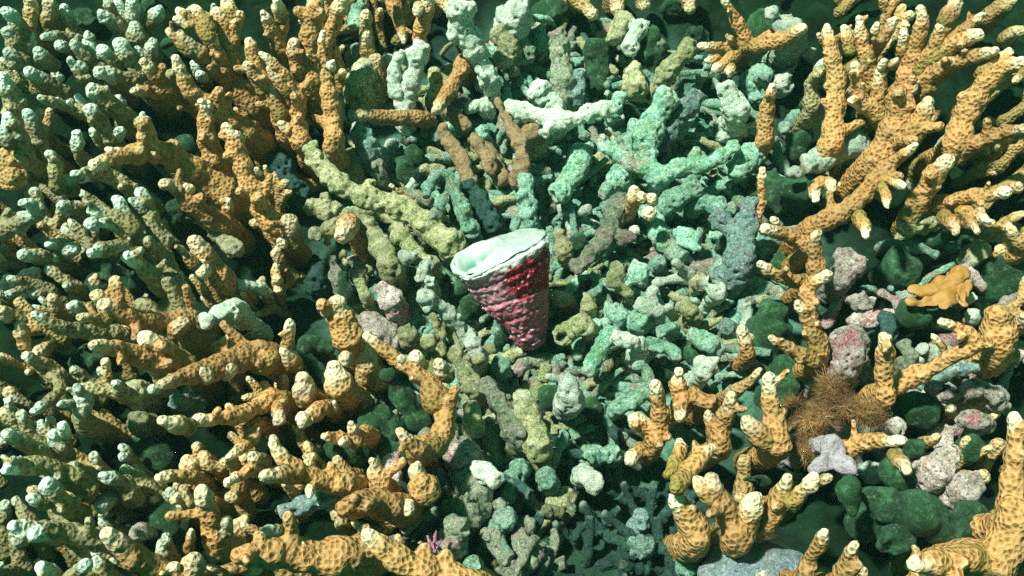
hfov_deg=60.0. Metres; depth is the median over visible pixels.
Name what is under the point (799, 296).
finger coral
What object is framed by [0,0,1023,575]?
seabed
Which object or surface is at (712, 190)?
coral fragment
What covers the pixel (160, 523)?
green lobe
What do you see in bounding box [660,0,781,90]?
green lobe
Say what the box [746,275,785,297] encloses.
coral fragment
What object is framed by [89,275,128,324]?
finger coral
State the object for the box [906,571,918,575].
finger coral
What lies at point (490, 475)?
dead coral branch
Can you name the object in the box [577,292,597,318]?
stub
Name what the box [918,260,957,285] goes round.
coral fragment
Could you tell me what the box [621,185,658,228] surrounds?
shaded coral clump
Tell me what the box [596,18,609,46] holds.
coral fragment
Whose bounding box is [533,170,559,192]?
coral fragment
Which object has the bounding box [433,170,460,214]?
coral fragment
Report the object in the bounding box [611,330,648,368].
bleached stick
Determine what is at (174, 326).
finger coral
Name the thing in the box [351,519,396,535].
finger coral
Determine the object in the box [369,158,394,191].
dead coral branch
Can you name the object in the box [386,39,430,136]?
bleached fork
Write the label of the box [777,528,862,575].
finger coral
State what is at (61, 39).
finger coral
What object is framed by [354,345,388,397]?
finger coral
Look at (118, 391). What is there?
finger coral
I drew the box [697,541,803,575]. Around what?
boulder
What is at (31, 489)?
finger coral
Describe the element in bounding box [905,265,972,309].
yellow plate coral
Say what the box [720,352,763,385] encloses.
coral fragment
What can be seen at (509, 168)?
coral fragment
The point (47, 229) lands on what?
finger coral
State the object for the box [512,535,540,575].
coral fragment
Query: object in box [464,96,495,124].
dead coral plate
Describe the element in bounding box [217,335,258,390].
finger coral
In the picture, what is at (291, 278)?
finger coral
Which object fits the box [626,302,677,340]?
coral fragment
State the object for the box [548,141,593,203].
dead coral tube
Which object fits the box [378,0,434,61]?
finger coral
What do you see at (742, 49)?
antler coral
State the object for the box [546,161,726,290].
green lobe
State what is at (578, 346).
coral fragment
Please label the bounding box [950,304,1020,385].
yellow coral mass
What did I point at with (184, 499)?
finger coral
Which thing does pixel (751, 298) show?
coral fragment
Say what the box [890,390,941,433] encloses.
green lobe
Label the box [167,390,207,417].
dead coral lump
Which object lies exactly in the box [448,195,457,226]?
green lobe
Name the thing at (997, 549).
finger coral
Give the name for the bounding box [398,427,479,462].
coral fragment
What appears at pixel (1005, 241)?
finger coral
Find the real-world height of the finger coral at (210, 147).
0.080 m
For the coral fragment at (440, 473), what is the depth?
0.44 m
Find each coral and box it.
[0,6,68,113]
[0,57,31,93]
[0,71,27,133]
[0,111,48,182]
[0,147,75,195]
[0,198,109,265]
[0,201,16,216]
[0,243,20,264]
[0,253,54,284]
[0,289,31,309]
[0,293,78,359]
[0,299,28,323]
[0,352,39,380]
[0,362,26,398]
[0,386,72,426]
[0,397,77,447]
[0,421,119,524]
[0,427,13,450]
[0,472,7,489]
[0,499,11,559]
[0,550,10,565]
[0,558,99,575]
[3,395,73,427]
[4,275,75,314]
[6,532,36,575]
[7,517,131,554]
[9,236,28,249]
[10,537,33,547]
[11,496,56,561]
[11,520,76,568]
[13,297,71,350]
[15,232,38,264]
[15,253,28,267]
[15,409,46,443]
[16,235,81,278]
[17,187,65,238]
[21,351,108,408]
[22,0,59,57]
[22,65,84,121]
[22,108,49,161]
[22,352,66,400]
[24,189,55,217]
[26,106,71,156]
[26,485,98,520]
[29,370,75,415]
[31,181,70,219]
[31,300,137,343]
[32,296,81,341]
[33,30,182,119]
[35,108,71,158]
[35,423,89,454]
[37,93,113,127]
[37,221,72,240]
[37,415,56,438]
[38,475,112,526]
[40,28,83,56]
[44,150,164,217]
[44,263,90,301]
[46,509,58,520]
[49,228,87,282]
[54,514,90,553]
[56,383,118,446]
[59,3,83,34]
[60,217,103,263]
[64,544,82,562]
[67,407,135,443]
[69,365,100,382]
[70,126,125,183]
[71,189,122,239]
[73,447,120,473]
[76,282,220,341]
[76,546,91,558]
[80,379,153,411]
[83,82,157,176]
[83,187,220,358]
[85,228,130,271]
[88,116,253,225]
[88,273,129,305]
[88,330,225,398]
[88,451,101,495]
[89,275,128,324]
[91,552,140,575]
[92,555,123,575]
[94,471,151,514]
[97,0,164,47]
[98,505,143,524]
[98,517,145,543]
[99,526,212,575]
[100,357,112,383]
[109,539,171,568]
[111,324,139,381]
[114,111,151,143]
[116,568,139,575]
[118,443,154,477]
[119,464,175,502]
[124,286,148,308]
[125,21,164,64]
[129,54,285,171]
[144,370,188,417]
[149,255,194,289]
[149,474,180,504]
[154,469,221,516]
[157,318,308,390]
[157,387,301,435]
[158,168,255,257]
[159,335,201,360]
[159,552,213,575]
[160,532,181,562]
[161,218,189,251]
[164,167,189,217]
[165,0,299,166]
[165,484,252,559]
[174,235,257,306]
[176,484,200,533]
[179,458,231,515]
[180,441,219,483]
[186,3,217,37]
[186,385,220,413]
[187,484,235,517]
[189,274,218,308]
[190,60,212,90]
[195,98,237,182]
[197,450,270,506]
[200,457,229,489]
[204,278,223,303]
[204,335,251,373]
[206,563,262,575]
[209,340,245,405]
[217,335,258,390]
[218,122,311,267]
[220,476,258,495]
[221,514,274,575]
[223,417,288,488]
[224,456,256,523]
[225,403,257,452]
[230,510,389,575]
[233,272,258,312]
[240,522,261,534]
[241,376,276,401]
[246,337,269,341]
[249,218,292,267]
[255,276,292,320]
[258,434,368,498]
[259,51,314,177]
[260,0,325,118]
[260,373,297,444]
[260,524,301,537]
[263,165,275,208]
[263,171,319,192]
[269,152,311,212]
[270,246,307,290]
[270,263,287,309]
[272,173,292,213]
[273,569,314,575]
[275,484,308,522]
[284,412,326,448]
[292,351,375,426]
[293,426,318,461]
[295,398,350,430]
[298,6,336,45]
[302,452,344,469]
[303,439,319,456]
[303,457,318,490]
[305,113,322,129]
[306,30,350,171]
[310,149,326,189]
[311,377,331,398]
[316,294,384,374]
[321,420,380,449]
[323,0,341,36]
[324,0,349,60]
[330,510,356,536]
[331,44,345,82]
[332,455,367,478]
[333,45,346,95]
[335,487,424,528]
[338,0,358,39]
[351,108,437,134]
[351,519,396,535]
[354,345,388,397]
[357,524,383,575]
[358,9,376,57]
[361,528,494,575]
[362,331,460,473]
[364,516,379,524]
[367,457,406,492]
[369,53,391,102]
[370,0,387,51]
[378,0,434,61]
[382,0,412,44]
[391,0,415,46]
[394,533,406,545]
[407,460,441,506]
[431,53,476,114]
[432,0,448,18]
[437,122,497,184]
[440,104,471,131]
[461,178,506,239]
[467,131,508,186]
[494,97,542,203]
[503,78,617,143]
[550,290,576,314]
[563,0,597,20]
[602,0,652,16]
[624,379,671,467]
[632,85,680,181]
[657,88,707,161]
[662,438,763,562]
[668,367,720,429]
[678,0,699,16]
[684,391,747,473]
[697,0,807,75]
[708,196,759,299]
[709,495,767,529]
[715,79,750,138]
[716,367,762,404]
[724,324,755,371]
[732,454,754,505]
[733,369,792,473]
[755,83,775,165]
[755,570,766,575]
[756,167,766,227]
[756,216,832,380]
[756,472,820,540]
[761,5,807,75]
[772,142,918,256]
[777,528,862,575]
[778,434,857,475]
[779,470,832,525]
[784,58,825,144]
[786,388,822,432]
[799,0,999,202]
[802,419,912,475]
[808,173,836,202]
[816,29,853,57]
[819,163,841,211]
[824,358,870,404]
[833,0,841,5]
[833,0,860,18]
[833,332,895,426]
[843,30,898,78]
[845,86,851,105]
[848,317,992,402]
[857,566,867,575]
[867,310,898,353]
[876,0,905,37]
[877,38,893,63]
[888,495,1023,575]
[891,154,1011,235]
[894,3,914,31]
[894,433,941,450]
[904,407,942,437]
[905,47,1023,183]
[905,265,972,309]
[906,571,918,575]
[912,398,985,434]
[915,219,995,265]
[931,105,942,121]
[946,118,1023,177]
[947,201,994,234]
[950,160,997,189]
[955,207,1023,259]
[955,435,992,472]
[958,144,999,166]
[963,437,1005,483]
[967,0,1023,47]
[970,411,1023,538]
[971,170,1023,208]
[972,135,1020,166]
[972,244,1006,291]
[976,222,1023,271]
[977,312,1023,335]
[981,73,1021,114]
[987,412,1000,419]
[992,135,1023,173]
[995,225,1023,264]
[996,92,1023,126]
[999,165,1023,199]
[1006,276,1023,317]
[1014,151,1023,160]
[1017,564,1023,575]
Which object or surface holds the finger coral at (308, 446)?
on the seabed
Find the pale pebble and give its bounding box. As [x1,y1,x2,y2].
[656,321,680,342]
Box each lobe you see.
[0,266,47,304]
[24,343,116,398]
[72,0,174,69]
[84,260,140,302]
[125,393,217,474]
[144,501,193,558]
[161,199,194,244]
[175,134,201,156]
[219,325,248,336]
[296,334,337,371]
[323,440,409,477]
[337,270,358,302]
[344,104,349,119]
[357,368,431,457]
[394,144,425,188]
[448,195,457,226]
[454,279,510,352]
[461,400,484,441]
[531,0,668,120]
[537,340,705,420]
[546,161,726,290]
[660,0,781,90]
[742,472,772,492]
[745,251,802,417]
[746,170,826,220]
[762,52,813,163]
[834,457,989,555]
[867,227,1023,303]
[886,434,988,467]
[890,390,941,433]
[894,297,960,341]
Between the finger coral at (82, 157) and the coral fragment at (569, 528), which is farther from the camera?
the finger coral at (82, 157)
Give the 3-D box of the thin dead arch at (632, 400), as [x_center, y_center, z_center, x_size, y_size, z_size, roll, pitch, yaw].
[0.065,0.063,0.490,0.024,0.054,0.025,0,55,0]
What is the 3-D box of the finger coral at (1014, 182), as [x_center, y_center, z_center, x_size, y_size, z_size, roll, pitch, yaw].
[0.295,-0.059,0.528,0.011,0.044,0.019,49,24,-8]
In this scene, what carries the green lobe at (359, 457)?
on the seabed
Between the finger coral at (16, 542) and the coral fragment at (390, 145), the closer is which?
the finger coral at (16, 542)
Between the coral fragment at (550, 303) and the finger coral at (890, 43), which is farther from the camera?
the finger coral at (890, 43)
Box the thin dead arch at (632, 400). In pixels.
[606,360,654,420]
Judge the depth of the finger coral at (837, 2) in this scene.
0.64 m
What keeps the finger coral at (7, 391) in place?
on the seabed
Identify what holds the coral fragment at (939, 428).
on the seabed
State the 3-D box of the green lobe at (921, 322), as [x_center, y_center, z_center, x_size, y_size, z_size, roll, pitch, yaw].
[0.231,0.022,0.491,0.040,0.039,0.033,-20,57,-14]
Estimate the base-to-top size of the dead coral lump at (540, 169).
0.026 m
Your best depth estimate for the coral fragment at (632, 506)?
0.47 m
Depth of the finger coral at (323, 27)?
0.64 m
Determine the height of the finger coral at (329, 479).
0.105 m
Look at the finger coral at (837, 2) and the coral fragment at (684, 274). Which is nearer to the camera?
the coral fragment at (684, 274)
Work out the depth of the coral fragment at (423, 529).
0.40 m
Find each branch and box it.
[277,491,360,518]
[308,208,410,293]
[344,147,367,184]
[347,0,371,30]
[348,122,390,177]
[350,42,359,62]
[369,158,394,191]
[389,222,442,282]
[416,289,488,375]
[423,66,442,112]
[445,0,501,112]
[447,345,486,408]
[450,467,493,501]
[463,349,472,368]
[468,460,505,489]
[478,526,514,566]
[479,376,526,457]
[489,23,522,74]
[500,457,532,505]
[506,61,519,77]
[518,35,535,61]
[527,134,554,163]
[568,192,636,275]
[581,324,620,377]
[598,163,635,200]
[600,139,740,197]
[604,260,634,307]
[621,118,638,147]
[633,296,665,334]
[634,204,689,263]
[647,36,696,98]
[655,176,704,226]
[680,192,727,219]
[686,327,725,363]
[915,359,980,390]
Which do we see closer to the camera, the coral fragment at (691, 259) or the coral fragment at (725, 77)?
the coral fragment at (691, 259)
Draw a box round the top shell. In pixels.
[450,228,550,350]
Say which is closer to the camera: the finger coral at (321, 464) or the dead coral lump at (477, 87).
the finger coral at (321, 464)
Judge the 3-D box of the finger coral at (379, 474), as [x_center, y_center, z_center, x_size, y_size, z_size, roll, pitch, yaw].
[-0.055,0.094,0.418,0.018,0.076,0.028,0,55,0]
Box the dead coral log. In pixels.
[302,140,467,267]
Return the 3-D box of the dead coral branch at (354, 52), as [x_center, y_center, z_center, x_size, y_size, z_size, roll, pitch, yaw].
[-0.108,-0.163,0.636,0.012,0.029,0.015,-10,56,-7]
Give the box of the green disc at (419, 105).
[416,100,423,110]
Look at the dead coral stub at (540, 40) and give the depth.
0.64 m
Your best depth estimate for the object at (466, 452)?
0.42 m
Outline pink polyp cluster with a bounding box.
[418,530,441,553]
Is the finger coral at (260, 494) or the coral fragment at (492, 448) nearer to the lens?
the finger coral at (260, 494)
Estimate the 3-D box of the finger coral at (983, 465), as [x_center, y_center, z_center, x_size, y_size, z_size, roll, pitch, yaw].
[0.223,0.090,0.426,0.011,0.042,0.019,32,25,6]
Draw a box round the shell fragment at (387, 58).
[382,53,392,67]
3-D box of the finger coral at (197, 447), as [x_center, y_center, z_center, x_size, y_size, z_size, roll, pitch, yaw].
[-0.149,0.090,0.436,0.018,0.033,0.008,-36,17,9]
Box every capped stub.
[206,229,244,257]
[683,355,719,390]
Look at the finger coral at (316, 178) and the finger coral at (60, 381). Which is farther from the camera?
the finger coral at (316, 178)
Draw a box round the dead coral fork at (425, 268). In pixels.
[396,249,441,298]
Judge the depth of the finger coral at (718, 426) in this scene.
0.42 m
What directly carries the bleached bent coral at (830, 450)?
on the seabed
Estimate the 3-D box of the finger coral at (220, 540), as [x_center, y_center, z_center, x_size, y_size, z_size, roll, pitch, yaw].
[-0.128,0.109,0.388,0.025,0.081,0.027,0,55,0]
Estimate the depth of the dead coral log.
0.53 m
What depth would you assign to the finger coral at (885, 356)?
0.41 m
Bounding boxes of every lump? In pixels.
[125,379,167,438]
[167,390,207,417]
[303,259,332,303]
[334,213,372,264]
[397,323,439,353]
[474,80,483,95]
[490,355,512,382]
[530,162,553,182]
[545,373,585,420]
[605,302,628,331]
[625,310,652,335]
[626,508,655,559]
[648,254,666,274]
[894,211,941,239]
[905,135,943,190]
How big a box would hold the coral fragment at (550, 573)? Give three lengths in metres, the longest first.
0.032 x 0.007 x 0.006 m
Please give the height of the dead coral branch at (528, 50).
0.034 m
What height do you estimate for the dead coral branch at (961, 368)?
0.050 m
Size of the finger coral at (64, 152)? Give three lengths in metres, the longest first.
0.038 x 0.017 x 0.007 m
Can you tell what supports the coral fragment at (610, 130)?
on the seabed
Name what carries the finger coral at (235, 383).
on the seabed
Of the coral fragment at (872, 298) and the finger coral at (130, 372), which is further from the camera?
the coral fragment at (872, 298)
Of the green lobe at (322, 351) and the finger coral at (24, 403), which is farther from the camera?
the green lobe at (322, 351)
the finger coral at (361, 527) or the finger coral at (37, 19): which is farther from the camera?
the finger coral at (37, 19)
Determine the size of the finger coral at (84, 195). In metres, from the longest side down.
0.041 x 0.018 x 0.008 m
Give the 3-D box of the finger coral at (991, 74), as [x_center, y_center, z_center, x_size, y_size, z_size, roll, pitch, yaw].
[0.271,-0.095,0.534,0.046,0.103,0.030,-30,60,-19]
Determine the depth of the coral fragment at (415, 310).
0.54 m
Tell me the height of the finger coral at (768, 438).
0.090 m
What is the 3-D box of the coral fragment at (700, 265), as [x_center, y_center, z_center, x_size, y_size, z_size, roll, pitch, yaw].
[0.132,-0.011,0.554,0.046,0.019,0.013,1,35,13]
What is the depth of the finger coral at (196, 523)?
0.42 m
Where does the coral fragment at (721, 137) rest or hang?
on the seabed
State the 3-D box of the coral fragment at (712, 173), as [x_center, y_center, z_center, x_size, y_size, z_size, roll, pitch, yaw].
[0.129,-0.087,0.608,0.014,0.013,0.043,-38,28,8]
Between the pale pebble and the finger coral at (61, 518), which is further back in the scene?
the pale pebble
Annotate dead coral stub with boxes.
[302,192,343,236]
[373,82,385,109]
[419,163,445,186]
[440,513,470,537]
[473,125,492,143]
[532,24,548,64]
[534,466,560,498]
[553,229,573,272]
[592,317,610,335]
[624,258,649,287]
[657,38,667,56]
[673,226,702,251]
[675,299,703,333]
[675,560,699,575]
[688,272,706,297]
[714,318,738,339]
[771,47,816,98]
[771,109,799,150]
[894,339,919,374]
[949,238,991,266]
[951,292,980,324]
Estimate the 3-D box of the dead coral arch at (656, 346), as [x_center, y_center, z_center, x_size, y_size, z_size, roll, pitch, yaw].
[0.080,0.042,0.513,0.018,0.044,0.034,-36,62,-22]
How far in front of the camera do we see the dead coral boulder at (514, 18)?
0.62 m
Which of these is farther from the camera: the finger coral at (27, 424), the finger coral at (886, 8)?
the finger coral at (886, 8)
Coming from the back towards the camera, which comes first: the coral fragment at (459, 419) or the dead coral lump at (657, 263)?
the dead coral lump at (657, 263)
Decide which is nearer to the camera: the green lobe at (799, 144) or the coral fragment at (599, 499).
the coral fragment at (599, 499)
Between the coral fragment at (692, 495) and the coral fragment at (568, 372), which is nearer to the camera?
the coral fragment at (692, 495)
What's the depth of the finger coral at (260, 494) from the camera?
0.44 m
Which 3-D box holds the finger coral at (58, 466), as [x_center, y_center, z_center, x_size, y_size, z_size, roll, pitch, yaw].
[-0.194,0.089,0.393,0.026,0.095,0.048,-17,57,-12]
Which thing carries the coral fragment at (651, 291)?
on the seabed
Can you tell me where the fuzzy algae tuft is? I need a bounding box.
[778,365,895,470]
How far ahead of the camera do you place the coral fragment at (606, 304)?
0.53 m
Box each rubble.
[306,18,715,449]
[373,17,792,482]
[383,377,576,575]
[786,128,870,179]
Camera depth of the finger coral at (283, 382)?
0.46 m
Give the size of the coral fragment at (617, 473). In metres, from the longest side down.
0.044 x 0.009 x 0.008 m
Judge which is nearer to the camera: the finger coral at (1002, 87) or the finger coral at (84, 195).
the finger coral at (84, 195)
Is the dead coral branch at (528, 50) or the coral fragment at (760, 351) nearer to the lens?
the coral fragment at (760, 351)
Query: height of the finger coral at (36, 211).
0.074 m
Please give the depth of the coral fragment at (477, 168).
0.60 m
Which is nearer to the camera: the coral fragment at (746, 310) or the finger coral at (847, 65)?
the coral fragment at (746, 310)
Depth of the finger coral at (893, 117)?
0.53 m
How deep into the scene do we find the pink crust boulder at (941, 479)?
0.39 m
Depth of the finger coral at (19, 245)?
0.51 m
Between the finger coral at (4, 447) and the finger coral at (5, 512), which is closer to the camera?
the finger coral at (5, 512)
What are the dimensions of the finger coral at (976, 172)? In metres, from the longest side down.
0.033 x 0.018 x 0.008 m
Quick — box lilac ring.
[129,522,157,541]
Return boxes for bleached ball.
[463,555,485,569]
[491,506,517,535]
[567,463,604,495]
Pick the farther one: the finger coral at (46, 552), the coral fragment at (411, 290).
the coral fragment at (411, 290)
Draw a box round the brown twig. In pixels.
[389,183,424,208]
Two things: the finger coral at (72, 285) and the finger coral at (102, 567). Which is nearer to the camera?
the finger coral at (102, 567)
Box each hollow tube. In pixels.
[552,313,598,345]
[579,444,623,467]
[603,91,627,127]
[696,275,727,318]
[726,141,765,184]
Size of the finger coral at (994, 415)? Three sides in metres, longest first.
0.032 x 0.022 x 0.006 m
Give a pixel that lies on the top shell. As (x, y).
(504, 278)
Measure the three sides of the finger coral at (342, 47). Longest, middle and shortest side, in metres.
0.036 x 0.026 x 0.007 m
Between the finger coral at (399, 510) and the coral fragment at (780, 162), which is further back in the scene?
the coral fragment at (780, 162)
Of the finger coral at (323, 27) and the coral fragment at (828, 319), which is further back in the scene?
the finger coral at (323, 27)
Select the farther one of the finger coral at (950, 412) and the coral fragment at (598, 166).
the coral fragment at (598, 166)
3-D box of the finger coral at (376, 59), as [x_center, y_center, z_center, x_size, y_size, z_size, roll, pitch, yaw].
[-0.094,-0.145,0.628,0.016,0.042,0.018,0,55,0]
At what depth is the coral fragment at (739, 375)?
0.50 m
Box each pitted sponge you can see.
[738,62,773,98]
[747,89,765,110]
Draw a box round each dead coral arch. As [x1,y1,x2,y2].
[421,168,482,246]
[645,336,681,364]
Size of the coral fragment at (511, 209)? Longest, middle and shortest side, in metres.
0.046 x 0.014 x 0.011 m
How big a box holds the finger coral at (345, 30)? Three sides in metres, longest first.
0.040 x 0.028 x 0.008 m
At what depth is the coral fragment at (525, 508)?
0.44 m
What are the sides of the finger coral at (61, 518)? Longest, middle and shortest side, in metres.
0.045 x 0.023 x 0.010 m
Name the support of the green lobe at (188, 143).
on the seabed
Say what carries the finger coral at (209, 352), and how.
on the seabed
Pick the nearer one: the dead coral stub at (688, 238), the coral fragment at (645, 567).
the coral fragment at (645, 567)
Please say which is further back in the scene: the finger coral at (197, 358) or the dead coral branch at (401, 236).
the dead coral branch at (401, 236)
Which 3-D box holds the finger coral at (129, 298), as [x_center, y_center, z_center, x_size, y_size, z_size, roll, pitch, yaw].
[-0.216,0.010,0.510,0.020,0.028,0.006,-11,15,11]
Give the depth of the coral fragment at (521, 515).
0.44 m
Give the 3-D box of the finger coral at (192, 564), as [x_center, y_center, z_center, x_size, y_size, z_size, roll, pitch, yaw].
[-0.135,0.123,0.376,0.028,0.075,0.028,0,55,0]
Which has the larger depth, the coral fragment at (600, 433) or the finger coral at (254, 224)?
the finger coral at (254, 224)
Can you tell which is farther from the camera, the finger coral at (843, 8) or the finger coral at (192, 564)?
the finger coral at (843, 8)
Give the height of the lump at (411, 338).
0.045 m
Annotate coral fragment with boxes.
[351,206,394,224]
[371,304,380,310]
[372,186,416,220]
[376,398,394,413]
[378,282,421,314]
[380,451,402,481]
[383,138,397,154]
[383,177,418,224]
[383,315,399,374]
[388,529,419,540]
[397,481,421,544]
[397,527,416,550]
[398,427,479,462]
[400,506,441,534]
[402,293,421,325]
[403,188,434,207]
[403,352,429,370]
[408,274,421,290]
[416,325,425,333]
[416,394,463,422]
[417,523,436,555]
[418,351,439,392]
[419,533,433,550]
[420,123,440,141]
[420,334,431,357]
[424,467,443,528]
[425,151,451,164]
[429,312,446,357]
[431,465,449,500]
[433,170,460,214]
[433,347,458,397]
[440,436,462,472]
[440,481,454,499]
[442,261,453,286]
[445,118,474,138]
[446,357,460,386]
[450,459,513,485]
[453,93,468,112]
[454,424,461,437]
[456,497,474,563]
[457,409,463,416]
[460,392,466,403]
[464,141,508,168]
[471,164,483,173]
[471,533,479,545]
[479,124,491,189]
[479,313,490,322]
[481,413,504,467]
[482,340,517,354]
[484,518,510,552]
[485,43,527,86]
[485,394,511,415]
[486,346,525,373]
[487,46,533,64]
[487,192,518,218]
[487,324,510,351]
[491,195,515,207]
[491,497,506,511]
[495,423,545,474]
[495,547,544,575]
[496,81,512,130]
[497,474,533,499]
[498,134,508,156]
[502,442,513,463]
[506,165,512,189]
[506,515,535,549]
[508,174,552,202]
[511,352,549,377]
[511,518,542,569]
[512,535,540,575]
[516,512,530,518]
[520,69,532,87]
[520,496,564,518]
[521,503,535,515]
[523,506,528,512]
[526,353,565,362]
[529,450,557,498]
[531,14,555,26]
[531,486,576,534]
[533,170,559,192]
[534,511,544,534]
[535,569,584,575]
[536,293,551,349]
[538,402,545,415]
[539,511,566,548]
[540,537,549,545]
[541,412,565,485]
[545,192,591,232]
[546,39,550,48]
[546,226,554,263]
[548,304,572,321]
[548,432,594,467]
[549,371,571,385]
[549,540,563,558]
[552,520,603,559]
[553,430,569,469]
[553,448,583,458]
[555,270,589,322]
[561,188,582,214]
[562,315,586,360]
[564,521,585,545]
[564,525,580,535]
[567,204,578,234]
[568,516,596,542]
[570,57,582,67]
[571,465,591,494]
[573,124,590,140]
[574,269,585,289]
[575,495,613,550]
[576,36,618,74]
[577,217,639,255]
[578,515,594,568]
[579,267,609,309]
[579,491,590,500]
[579,500,606,537]
[580,157,608,184]
[580,368,623,412]
[580,504,620,538]
[582,489,609,508]
[586,254,610,270]
[586,464,605,505]
[588,244,618,267]
[589,271,621,295]
[589,420,640,439]
[591,405,606,445]
[593,134,606,150]
[593,552,658,571]
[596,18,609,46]
[598,371,638,393]
[599,487,621,501]
[601,302,613,317]
[601,510,637,537]
[601,529,630,552]
[602,348,625,397]
[602,415,623,488]
[602,445,643,470]
[603,47,612,89]
[604,89,612,98]
[606,114,625,135]
[606,496,625,509]
[610,45,632,59]
[615,354,635,374]
[615,546,629,575]
[617,498,644,507]
[619,141,631,150]
[619,555,665,575]
[620,447,628,453]
[620,481,637,517]
[621,486,669,504]
[626,97,652,106]
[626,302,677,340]
[631,286,670,322]
[641,66,654,83]
[642,250,661,263]
[643,279,658,333]
[644,534,700,564]
[646,485,657,523]
[646,496,695,534]
[648,261,670,279]
[650,258,699,286]
[652,333,667,367]
[652,517,663,563]
[653,267,668,304]
[654,490,697,516]
[655,543,705,563]
[662,303,681,320]
[663,545,677,575]
[664,479,669,492]
[667,526,676,534]
[670,113,698,146]
[670,228,677,273]
[671,77,681,98]
[672,76,679,86]
[675,177,727,201]
[677,332,685,339]
[680,316,722,358]
[684,264,700,304]
[685,255,700,264]
[687,147,718,177]
[688,257,760,276]
[693,64,748,82]
[700,137,731,160]
[700,268,710,275]
[702,211,711,230]
[704,178,726,195]
[708,256,722,275]
[709,231,775,256]
[710,365,730,389]
[714,120,756,142]
[714,371,758,382]
[715,335,770,357]
[716,164,750,192]
[718,290,747,338]
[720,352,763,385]
[720,355,766,371]
[722,333,753,352]
[724,167,759,187]
[725,174,745,197]
[727,200,739,210]
[739,301,752,324]
[744,294,778,308]
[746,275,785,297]
[747,128,789,177]
[749,107,758,119]
[755,239,781,249]
[755,294,795,342]
[758,225,796,231]
[820,295,845,328]
[831,431,843,489]
[833,419,863,476]
[846,308,894,328]
[849,415,886,462]
[857,372,920,413]
[857,461,881,484]
[859,285,916,298]
[864,296,875,354]
[873,238,939,259]
[877,288,901,309]
[898,290,913,298]
[906,237,960,253]
[915,343,951,361]
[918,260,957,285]
[919,355,958,390]
[921,390,948,435]
[928,317,972,346]
[933,424,956,448]
[937,388,956,403]
[956,255,986,294]
[968,374,981,379]
[996,353,1023,390]
[998,292,1017,305]
[1005,403,1011,411]
[1015,340,1023,367]
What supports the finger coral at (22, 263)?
on the seabed
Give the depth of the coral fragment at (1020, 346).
0.47 m
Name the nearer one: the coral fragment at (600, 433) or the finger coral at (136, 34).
the coral fragment at (600, 433)
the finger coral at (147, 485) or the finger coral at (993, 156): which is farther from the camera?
the finger coral at (993, 156)
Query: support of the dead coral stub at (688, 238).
on the seabed
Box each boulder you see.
[343,57,377,111]
[435,491,492,559]
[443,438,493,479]
[493,0,532,40]
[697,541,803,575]
[801,290,872,400]
[867,415,985,509]
[924,378,1009,441]
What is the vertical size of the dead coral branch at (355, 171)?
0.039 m
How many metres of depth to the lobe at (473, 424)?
0.45 m
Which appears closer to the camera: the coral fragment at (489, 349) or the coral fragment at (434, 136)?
the coral fragment at (489, 349)
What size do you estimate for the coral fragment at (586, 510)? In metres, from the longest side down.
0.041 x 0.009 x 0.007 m
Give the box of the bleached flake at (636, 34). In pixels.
[620,18,649,56]
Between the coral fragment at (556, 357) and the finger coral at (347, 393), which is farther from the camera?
the coral fragment at (556, 357)
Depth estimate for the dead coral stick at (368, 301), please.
0.52 m
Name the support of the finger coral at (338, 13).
on the seabed
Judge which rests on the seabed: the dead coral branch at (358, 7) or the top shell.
the dead coral branch at (358, 7)
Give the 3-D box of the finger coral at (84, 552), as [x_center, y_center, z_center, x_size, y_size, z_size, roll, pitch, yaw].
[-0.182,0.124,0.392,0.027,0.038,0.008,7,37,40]
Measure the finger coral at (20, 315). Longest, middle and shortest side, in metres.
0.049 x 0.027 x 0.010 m
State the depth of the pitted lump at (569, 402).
0.47 m
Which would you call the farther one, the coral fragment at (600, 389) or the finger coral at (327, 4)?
the finger coral at (327, 4)
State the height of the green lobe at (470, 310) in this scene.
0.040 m
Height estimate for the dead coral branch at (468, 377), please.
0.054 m
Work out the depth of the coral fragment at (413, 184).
0.59 m
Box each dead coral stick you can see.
[325,254,368,295]
[354,278,379,313]
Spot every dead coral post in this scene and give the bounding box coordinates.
[512,389,553,463]
[548,27,576,111]
[569,68,587,111]
[621,60,648,101]
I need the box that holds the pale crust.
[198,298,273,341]
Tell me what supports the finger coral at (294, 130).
on the seabed
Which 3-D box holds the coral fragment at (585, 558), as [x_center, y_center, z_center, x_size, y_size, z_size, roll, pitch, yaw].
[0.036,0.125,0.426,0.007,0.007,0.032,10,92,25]
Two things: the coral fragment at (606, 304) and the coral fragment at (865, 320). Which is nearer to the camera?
the coral fragment at (865, 320)
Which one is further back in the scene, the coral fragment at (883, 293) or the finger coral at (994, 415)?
the coral fragment at (883, 293)
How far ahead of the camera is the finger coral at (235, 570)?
0.40 m
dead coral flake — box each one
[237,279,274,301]
[605,10,634,45]
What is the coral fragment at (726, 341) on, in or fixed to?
on the coral fragment at (760, 351)
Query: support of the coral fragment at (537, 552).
on the seabed
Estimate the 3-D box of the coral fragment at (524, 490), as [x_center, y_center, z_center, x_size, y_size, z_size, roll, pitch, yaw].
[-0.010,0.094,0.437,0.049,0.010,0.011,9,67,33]
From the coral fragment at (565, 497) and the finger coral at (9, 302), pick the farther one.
the finger coral at (9, 302)
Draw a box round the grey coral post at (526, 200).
[515,172,542,229]
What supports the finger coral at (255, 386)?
on the seabed

